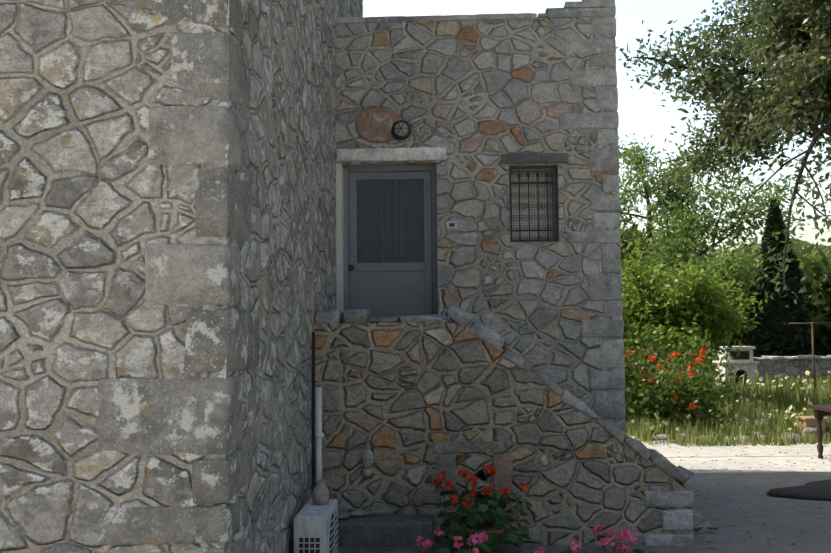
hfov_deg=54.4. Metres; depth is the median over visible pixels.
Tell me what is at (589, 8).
wall top course
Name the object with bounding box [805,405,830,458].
turned leg table
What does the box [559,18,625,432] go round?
wall quoins
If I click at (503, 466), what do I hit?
niche surround stones
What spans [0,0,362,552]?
tower wall
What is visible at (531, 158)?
window lintel
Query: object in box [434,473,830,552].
pavement slab
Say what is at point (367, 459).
pale hanging stone
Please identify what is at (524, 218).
curtain window
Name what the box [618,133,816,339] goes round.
tree
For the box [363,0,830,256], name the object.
sky
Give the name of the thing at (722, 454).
pale path slab
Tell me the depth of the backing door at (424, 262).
8.18 m
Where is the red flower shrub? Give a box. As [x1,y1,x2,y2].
[623,326,742,426]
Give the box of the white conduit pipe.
[315,387,323,479]
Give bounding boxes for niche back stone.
[457,455,472,465]
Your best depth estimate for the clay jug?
5.86 m
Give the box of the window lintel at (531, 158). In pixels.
[502,153,567,163]
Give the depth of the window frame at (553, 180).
8.10 m
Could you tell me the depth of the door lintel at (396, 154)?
8.04 m
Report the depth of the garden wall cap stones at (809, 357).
22.51 m
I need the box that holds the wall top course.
[336,0,615,22]
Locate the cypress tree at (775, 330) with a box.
[747,199,811,356]
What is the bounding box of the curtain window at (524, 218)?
[511,172,552,239]
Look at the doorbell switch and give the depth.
7.97 m
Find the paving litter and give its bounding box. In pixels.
[654,443,830,552]
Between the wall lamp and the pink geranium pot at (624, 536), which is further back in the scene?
the wall lamp
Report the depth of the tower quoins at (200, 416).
4.08 m
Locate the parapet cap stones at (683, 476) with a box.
[314,304,698,489]
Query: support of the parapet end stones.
on the pavement slab
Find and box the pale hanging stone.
[362,449,373,476]
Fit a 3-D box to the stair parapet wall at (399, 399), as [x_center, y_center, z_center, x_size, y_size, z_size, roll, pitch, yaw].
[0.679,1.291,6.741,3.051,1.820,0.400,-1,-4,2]
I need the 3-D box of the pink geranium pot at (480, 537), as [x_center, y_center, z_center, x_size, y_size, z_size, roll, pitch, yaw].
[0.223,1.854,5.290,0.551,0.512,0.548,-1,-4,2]
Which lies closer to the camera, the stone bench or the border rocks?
the stone bench
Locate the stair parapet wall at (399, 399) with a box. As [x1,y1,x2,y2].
[314,322,692,545]
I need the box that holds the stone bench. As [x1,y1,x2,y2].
[337,514,438,552]
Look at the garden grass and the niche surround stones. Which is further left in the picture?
the niche surround stones
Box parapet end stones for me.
[644,490,693,545]
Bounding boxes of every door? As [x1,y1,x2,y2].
[343,165,437,322]
[424,183,432,310]
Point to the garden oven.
(745, 362)
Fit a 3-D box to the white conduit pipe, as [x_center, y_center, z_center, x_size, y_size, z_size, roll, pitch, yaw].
[-0.788,1.553,6.546,0.090,1.298,0.080,-1,-4,2]
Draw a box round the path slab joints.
[666,442,830,457]
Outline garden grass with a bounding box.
[624,361,830,446]
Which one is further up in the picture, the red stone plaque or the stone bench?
the red stone plaque
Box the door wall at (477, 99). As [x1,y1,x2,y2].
[335,16,625,433]
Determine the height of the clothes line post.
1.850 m
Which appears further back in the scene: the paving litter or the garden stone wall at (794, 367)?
the garden stone wall at (794, 367)
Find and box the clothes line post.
[789,322,830,390]
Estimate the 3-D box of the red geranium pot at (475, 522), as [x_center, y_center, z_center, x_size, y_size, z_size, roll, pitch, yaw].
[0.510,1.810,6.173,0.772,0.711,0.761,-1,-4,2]
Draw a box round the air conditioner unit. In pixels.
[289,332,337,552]
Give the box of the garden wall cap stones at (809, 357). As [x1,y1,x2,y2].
[660,355,830,360]
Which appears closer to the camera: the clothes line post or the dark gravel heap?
the dark gravel heap
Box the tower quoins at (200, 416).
[98,0,258,552]
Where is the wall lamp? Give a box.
[391,120,411,140]
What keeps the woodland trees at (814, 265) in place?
on the ground
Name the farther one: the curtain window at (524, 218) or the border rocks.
the border rocks
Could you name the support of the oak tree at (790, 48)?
on the ground
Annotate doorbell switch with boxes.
[446,221,457,228]
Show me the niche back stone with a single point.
(461, 459)
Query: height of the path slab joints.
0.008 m
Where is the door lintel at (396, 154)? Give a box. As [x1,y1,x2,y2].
[337,147,446,161]
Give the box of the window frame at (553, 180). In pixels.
[509,168,557,242]
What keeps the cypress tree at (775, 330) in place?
on the ground
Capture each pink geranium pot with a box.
[410,527,490,552]
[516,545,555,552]
[562,524,654,552]
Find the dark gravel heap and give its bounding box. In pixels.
[766,479,830,499]
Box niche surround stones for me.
[433,441,512,493]
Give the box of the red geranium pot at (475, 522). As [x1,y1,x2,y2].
[432,465,532,552]
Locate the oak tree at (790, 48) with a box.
[616,0,830,303]
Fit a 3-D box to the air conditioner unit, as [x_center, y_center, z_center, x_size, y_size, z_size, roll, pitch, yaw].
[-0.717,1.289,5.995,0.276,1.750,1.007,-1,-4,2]
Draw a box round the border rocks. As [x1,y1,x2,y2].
[650,419,826,443]
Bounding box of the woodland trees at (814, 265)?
[621,216,830,360]
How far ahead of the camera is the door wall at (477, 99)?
8.02 m
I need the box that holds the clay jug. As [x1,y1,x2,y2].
[312,479,331,504]
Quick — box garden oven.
[712,346,759,385]
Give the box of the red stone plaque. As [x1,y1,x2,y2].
[355,107,401,142]
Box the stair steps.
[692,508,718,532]
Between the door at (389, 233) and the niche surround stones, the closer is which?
the niche surround stones
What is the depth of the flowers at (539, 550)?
5.31 m
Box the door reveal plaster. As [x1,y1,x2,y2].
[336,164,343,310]
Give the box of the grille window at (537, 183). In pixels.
[509,166,557,241]
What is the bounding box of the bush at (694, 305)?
[621,237,767,397]
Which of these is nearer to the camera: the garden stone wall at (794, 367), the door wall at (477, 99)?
the door wall at (477, 99)
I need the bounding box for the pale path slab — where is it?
[626,432,830,472]
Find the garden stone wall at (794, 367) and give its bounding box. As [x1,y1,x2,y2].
[641,359,830,384]
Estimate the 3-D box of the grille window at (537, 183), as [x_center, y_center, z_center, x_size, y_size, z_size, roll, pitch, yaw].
[1.169,-0.719,8.000,0.461,0.745,0.030,-1,-4,2]
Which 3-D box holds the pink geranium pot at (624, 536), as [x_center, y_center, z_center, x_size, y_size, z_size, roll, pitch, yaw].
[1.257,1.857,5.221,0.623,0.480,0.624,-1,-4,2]

